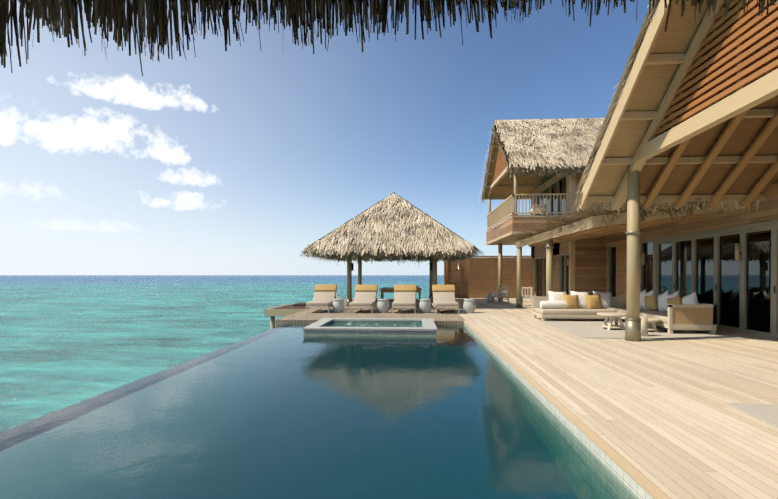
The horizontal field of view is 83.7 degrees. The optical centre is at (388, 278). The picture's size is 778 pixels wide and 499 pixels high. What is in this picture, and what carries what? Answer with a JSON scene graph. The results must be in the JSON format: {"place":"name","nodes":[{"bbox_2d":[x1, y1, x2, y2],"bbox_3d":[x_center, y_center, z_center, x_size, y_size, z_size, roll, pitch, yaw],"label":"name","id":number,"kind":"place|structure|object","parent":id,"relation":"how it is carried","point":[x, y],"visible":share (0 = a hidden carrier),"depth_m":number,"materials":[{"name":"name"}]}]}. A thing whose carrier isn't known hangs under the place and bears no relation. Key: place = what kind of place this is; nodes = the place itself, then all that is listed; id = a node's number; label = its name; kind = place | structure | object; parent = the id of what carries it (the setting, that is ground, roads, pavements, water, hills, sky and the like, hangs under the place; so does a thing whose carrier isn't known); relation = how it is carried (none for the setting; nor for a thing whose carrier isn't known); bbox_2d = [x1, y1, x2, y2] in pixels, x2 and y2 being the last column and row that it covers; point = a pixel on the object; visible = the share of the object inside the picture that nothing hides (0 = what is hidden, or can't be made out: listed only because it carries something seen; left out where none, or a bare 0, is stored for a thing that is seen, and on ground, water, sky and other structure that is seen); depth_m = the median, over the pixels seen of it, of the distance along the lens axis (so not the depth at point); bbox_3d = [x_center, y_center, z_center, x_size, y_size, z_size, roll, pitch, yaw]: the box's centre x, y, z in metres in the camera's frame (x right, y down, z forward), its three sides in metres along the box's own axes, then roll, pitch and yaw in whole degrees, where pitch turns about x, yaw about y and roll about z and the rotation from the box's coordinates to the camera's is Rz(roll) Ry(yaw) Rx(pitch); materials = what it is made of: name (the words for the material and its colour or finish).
{"place":"outdoors","nodes":[
{"label":"outdoors","id":0,"kind":"place"},
{"bbox_2d":[0,275,443,431],"bbox_3d":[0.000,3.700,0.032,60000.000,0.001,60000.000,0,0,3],"label":"sea","id":1,"kind":"structure","parent":0,"point":[67,340],"depth_m":33.96,"materials":[{"name":"liquid"}]},
{"bbox_2d":[270,316,274,329],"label":"deck piles","id":2,"kind":"object","parent":1,"relation":"on","point":[272,322],"depth_m":21.20,"materials":[{"name":"wood"}]},
{"bbox_2d":[0,324,639,498],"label":"pool water","id":3,"kind":"structure","parent":0,"point":[288,411],"depth_m":4.17,"materials":[{"name":"blue liquid"}]},
{"bbox_2d":[0,0,648,274],"label":"sky","id":4,"kind":"structure","parent":0,"point":[237,160],"materials":[{"name":"blue"}]},
{"bbox_2d":[264,298,465,327],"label":"lounger deck","id":5,"kind":"structure","parent":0,"point":[296,313],"depth_m":15.87,"materials":[{"name":"brown wood"}]},
{"bbox_2d":[305,296,335,312],"bbox_3d":[-2.597,0.851,16.977,0.890,0.806,2.000,0,0,2],"label":"lounge chair frame","id":6,"kind":"object","parent":5,"relation":"on","point":[316,307],"visible":0.35,"depth_m":15.99,"materials":[{"name":"beige wood"}]},
{"bbox_2d":[306,284,336,305],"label":"sun lounger cushions","id":7,"kind":"object","parent":6,"relation":"on","point":[324,294],"visible":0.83,"depth_m":17.39,"materials":[{"name":"white fabric"}]},
{"bbox_2d":[332,299,344,312],"bbox_3d":[-1.903,1.007,16.424,0.470,0.505,0.470,0,0,3],"label":"ceramic stool","id":8,"kind":"object","parent":5,"relation":"on","point":[338,305],"visible":1,"depth_m":16.24,"materials":[{"name":"white ceramic"}]},
{"bbox_2d":[349,297,377,313],"bbox_3d":[-0.962,0.852,16.846,0.890,0.806,2.000,0,0,4],"label":"lounge chair frame","id":9,"kind":"object","parent":5,"relation":"on","point":[371,307],"visible":0.56,"depth_m":15.86,"materials":[{"name":"beige wood"}]},
{"bbox_2d":[349,285,377,305],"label":"sun lounger cushions","id":10,"kind":"object","parent":9,"relation":"on","point":[365,295],"visible":0.96,"depth_m":17.24,"materials":[{"name":"white fabric"}]},
{"bbox_2d":[377,299,388,312],"bbox_3d":[-0.218,1.008,16.287,0.470,0.505,0.470,0,0,3],"label":"ceramic stool","id":11,"kind":"object","parent":5,"relation":"on","point":[382,305],"visible":1,"depth_m":16.11,"materials":[{"name":"white ceramic"}]},
{"bbox_2d":[314,235,467,305],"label":"gazebo posts","id":12,"kind":"object","parent":5,"relation":"on","point":[433,260],"visible":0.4,"depth_m":19.63,"materials":[{"name":"wood"}]},
{"bbox_2d":[300,192,485,265],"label":"thatched roof","id":13,"kind":"structure","parent":12,"relation":"on","point":[396,225],"depth_m":18.68,"materials":[{"name":"beige wicker"}]},
{"bbox_2d":[379,288,421,302],"bbox_3d":[0.572,0.841,20.909,2.000,0.760,0.900,0,0,3],"label":"bar table","id":14,"kind":"object","parent":5,"relation":"on","point":[392,291],"visible":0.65,"depth_m":20.53,"materials":[{"name":"wood"}]},
{"bbox_2d":[392,306,415,313],"bbox_3d":[0.608,0.853,16.799,0.890,0.806,2.000,0,0,4],"label":"lounge chair frame","id":15,"kind":"object","parent":5,"relation":"on","point":[395,307],"visible":0.38,"depth_m":15.81,"materials":[{"name":"beige wood"}]},
{"bbox_2d":[392,285,416,305],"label":"sun lounger cushions","id":16,"kind":"object","parent":15,"relation":"on","point":[404,295],"visible":1,"depth_m":17.21,"materials":[{"name":"white fabric"}]},
{"bbox_2d":[419,299,431,312],"bbox_3d":[1.361,1.008,16.260,0.470,0.505,0.470,0,0,3],"label":"ceramic stool","id":17,"kind":"object","parent":5,"relation":"on","point":[425,305],"visible":1,"depth_m":16.08,"materials":[{"name":"white ceramic"}]},
{"bbox_2d":[432,303,459,313],"bbox_3d":[2.155,0.854,16.698,0.890,0.806,2.000,0,0,3],"label":"lounge chair frame","id":18,"kind":"object","parent":5,"relation":"on","point":[453,307],"visible":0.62,"depth_m":15.71,"materials":[{"name":"beige wood"}]},
{"bbox_2d":[432,285,458,305],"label":"sun lounger cushions","id":19,"kind":"object","parent":18,"relation":"on","point":[443,295],"visible":1,"depth_m":17.11,"materials":[{"name":"beige fabric"}]},
{"bbox_2d":[0,0,777,75],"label":"thatched roof","id":20,"kind":"structure","parent":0,"point":[120,18],"depth_m":2.00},
{"bbox_2d":[383,286,419,288],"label":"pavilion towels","id":21,"kind":"object","parent":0,"point":[418,287],"visible":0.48,"depth_m":20.56,"materials":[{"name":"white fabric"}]},
{"bbox_2d":[278,322,653,498],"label":"pool edge","id":22,"kind":"object","parent":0,"point":[629,482],"visible":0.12,"depth_m":3.96,"materials":[{"name":"beige stone"}]},
{"bbox_2d":[303,318,436,336],"bbox_3d":[-0.415,1.986,12.131,3.370,1.520,2.620,0,0,3],"label":"hot tub","id":23,"kind":"object","parent":22,"relation":"on","point":[320,328],"visible":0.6,"depth_m":10.90,"materials":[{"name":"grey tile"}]},
{"bbox_2d":[326,323,422,326],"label":"hot tub water","id":24,"kind":"structure","parent":23,"relation":"in","point":[375,325],"depth_m":12.47,"materials":[{"name":"teal liquid"}]},
{"bbox_2d":[531,170,666,295],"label":"wing walls","id":25,"kind":"structure","parent":0,"point":[587,264],"depth_m":17.97,"materials":[{"name":"brown wood"}]},
{"bbox_2d":[482,128,559,202],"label":"wing roof timbers","id":26,"kind":"object","parent":25,"relation":"on","point":[499,183],"visible":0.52,"depth_m":23.29,"materials":[{"name":"beige wood"}]},
{"bbox_2d":[479,118,604,201],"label":"thatched roof","id":27,"kind":"structure","parent":26,"relation":"on","point":[541,147],"depth_m":18.63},
{"bbox_2d":[535,174,568,296],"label":"wing windows","id":28,"kind":"structure","parent":25,"relation":"in","point":[558,185],"depth_m":20.42,"materials":[{"name":"wood"}]},
{"bbox_2d":[452,298,777,498],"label":"deck","id":29,"kind":"structure","parent":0,"point":[657,418],"depth_m":5.10,"materials":[{"name":"beige wood"}]},
{"bbox_2d":[458,259,460,298],"bbox_3d":[4.039,0.028,25.146,0.174,2.312,0.442,0,0,3],"label":"outdoor shower","id":30,"kind":"object","parent":29,"relation":"on","point":[458,278],"visible":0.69,"depth_m":25.34,"materials":[{"name":"silver metal"}]},
{"bbox_2d":[463,299,475,312],"bbox_3d":[2.995,1.009,16.192,0.470,0.505,0.470,0,0,3],"label":"ceramic stool","id":31,"kind":"object","parent":29,"relation":"on","point":[469,305],"visible":1,"depth_m":16.02,"materials":[{"name":"white ceramic"}]},
{"bbox_2d":[444,256,530,298],"bbox_3d":[9.157,-0.121,25.750,11.650,2.600,1.340,0,0,3],"label":"privacy screen","id":32,"kind":"object","parent":29,"relation":"on","point":[466,273],"visible":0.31,"depth_m":26.44,"materials":[{"name":"brown wood"}]},
{"bbox_2d":[445,257,530,292],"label":"screen backing wall","id":33,"kind":"structure","parent":29,"relation":"on","point":[497,277],"depth_m":27.06,"materials":[{"name":"brown wood"}]},
{"bbox_2d":[486,294,494,302],"bbox_3d":[5.170,0.983,22.151,0.423,0.454,0.423,0,0,3],"label":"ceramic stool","id":34,"kind":"object","parent":29,"relation":"on","point":[488,298],"visible":0.69,"depth_m":22.02,"materials":[{"name":"ceramic"}]},
{"bbox_2d":[490,286,508,303],"bbox_3d":[5.424,0.787,21.333,0.660,0.860,0.640,0,1,-22],"label":"deck armchair","id":35,"kind":"object","parent":29,"relation":"on","point":[499,294],"visible":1,"depth_m":21.13,"materials":[{"name":"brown wood"}]},
{"bbox_2d":[522,287,535,305],"bbox_3d":[6.348,0.799,19.978,0.660,0.860,0.640,0,1,33],"label":"deck armchair","id":36,"kind":"object","parent":29,"relation":"on","point":[530,296],"visible":0.56,"depth_m":19.66,"materials":[{"name":"grey wood"}]},
{"bbox_2d":[498,165,641,341],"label":"house columns","id":37,"kind":"structure","parent":29,"relation":"on","point":[633,318],"depth_m":9.21,"materials":[{"name":"wood"}]},
{"bbox_2d":[486,215,571,244],"bbox_3d":[6.468,-2.240,20.997,2.480,0.760,6.460,0,0,3],"label":"balcony base","id":38,"kind":"object","parent":37,"relation":"on","point":[499,232],"visible":0.55,"depth_m":17.87,"materials":[{"name":"brown wood"}]},
{"bbox_2d":[486,172,572,229],"bbox_3d":[6.483,-3.725,20.983,2.450,2.210,6.400,0,0,3],"label":"balcony railing","id":39,"kind":"object","parent":38,"relation":"on","point":[502,211],"visible":0.71,"depth_m":17.93,"materials":[{"name":"beige wood"}]},
{"bbox_2d":[530,198,546,215],"bbox_3d":[6.608,-3.080,19.229,0.600,0.950,0.610,0,0,3],"label":"balcony chair","id":40,"kind":"object","parent":38,"relation":"on","point":[541,209],"visible":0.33,"depth_m":18.97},
{"bbox_2d":[516,201,752,247],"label":"canopy roof","id":41,"kind":"structure","parent":37,"relation":"on","point":[614,227],"depth_m":11.35,"materials":[{"name":"beige wood"}]},
{"bbox_2d":[579,0,777,209],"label":"roof beams","id":42,"kind":"structure","parent":37,"relation":"on","point":[737,106],"depth_m":8.26,"materials":[{"name":"beige wood"}]},
{"bbox_2d":[588,0,777,195],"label":"roof soffit","id":43,"kind":"structure","parent":42,"relation":"attached to","point":[654,81],"depth_m":8.79,"materials":[{"name":"brown wood"}]},
{"bbox_2d":[654,0,777,135],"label":"verandah gable slats","id":44,"kind":"object","parent":42,"relation":"attached to","point":[738,52],"visible":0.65,"depth_m":6.47,"materials":[{"name":"brown wood"}]},
{"bbox_2d":[535,320,745,338],"bbox_3d":[6.144,1.292,11.405,3.530,0.012,3.750,0,0,3],"label":"rug","id":45,"kind":"object","parent":29,"relation":"on","point":[586,328],"visible":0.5,"depth_m":10.49,"materials":[{"name":"beige fabric"}]},
{"bbox_2d":[597,312,625,329],"bbox_3d":[5.754,1.100,11.150,0.760,0.432,0.760,0,0,3],"label":"coffee table","id":46,"kind":"object","parent":45,"relation":"on","point":[616,316],"visible":0.92,"depth_m":11.01,"materials":[{"name":"grey wood"}]},
{"bbox_2d":[533,296,716,333],"bbox_3d":[6.165,0.941,12.127,3.250,0.710,3.700,0,0,3],"label":"sofa frame","id":47,"kind":"object","parent":45,"relation":"on","point":[701,316],"visible":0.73,"depth_m":10.25,"materials":[{"name":"beige wood"}]},
{"bbox_2d":[534,301,667,322],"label":"sofa cushions","id":48,"kind":"object","parent":47,"relation":"on","point":[551,307],"visible":0.56,"depth_m":13.04,"materials":[{"name":"beige fabric"}]},
{"bbox_2d":[548,289,698,312],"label":"throw pillows","id":49,"kind":"object","parent":48,"relation":"on","point":[650,301],"visible":0.75,"depth_m":13.53,"materials":[{"name":"white fabric"}]},
{"bbox_2d":[640,317,647,335],"bbox_3d":[5.796,1.095,9.946,0.232,0.440,0.232,0,0,3],"label":"log stool","id":50,"kind":"object","parent":45,"relation":"on","point":[644,326],"visible":0.5,"depth_m":9.85,"materials":[{"name":"grey wood"}]},
{"bbox_2d":[648,318,660,331],"bbox_3d":[6.367,1.149,10.665,0.520,0.341,0.520,0,0,3],"label":"coffee table","id":51,"kind":"object","parent":45,"relation":"on","point":[651,322],"visible":0.52,"depth_m":10.52,"materials":[{"name":"grey wood"}]},
{"bbox_2d":[606,180,777,296],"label":"living room wall","id":52,"kind":"structure","parent":29,"relation":"on","point":[767,210],"depth_m":12.21,"materials":[{"name":"brown wood"}]},
{"bbox_2d":[506,190,753,248],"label":"thatched roof","id":53,"kind":"structure","parent":52,"relation":"attached to","point":[573,218],"depth_m":11.02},
{"bbox_2d":[573,0,759,213],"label":"thatched roof","id":54,"kind":"structure","parent":52,"relation":"attached to","point":[628,68],"depth_m":9.47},
{"bbox_2d":[608,239,740,296],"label":"wall windows and sconces","id":55,"kind":"structure","parent":52,"relation":"attached to","point":[647,265],"depth_m":15.11,"materials":[{"name":"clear glass"}]},
{"bbox_2d":[654,220,777,338],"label":"living room door frames","id":56,"kind":"structure","parent":52,"relation":"in","point":[743,230],"depth_m":10.64,"materials":[{"name":"wood"}]},
{"bbox_2d":[659,230,770,332],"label":"glass doors","id":57,"kind":"structure","parent":56,"relation":"in","point":[758,290],"depth_m":11.01,"materials":[{"name":"black glass"}]},
{"bbox_2d":[726,403,777,427],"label":"outdoor rug","id":58,"kind":"object","parent":29,"relation":"on","point":[767,413],"visible":1,"depth_m":4.44,"materials":[{"name":"beige fabric"}]}
]}

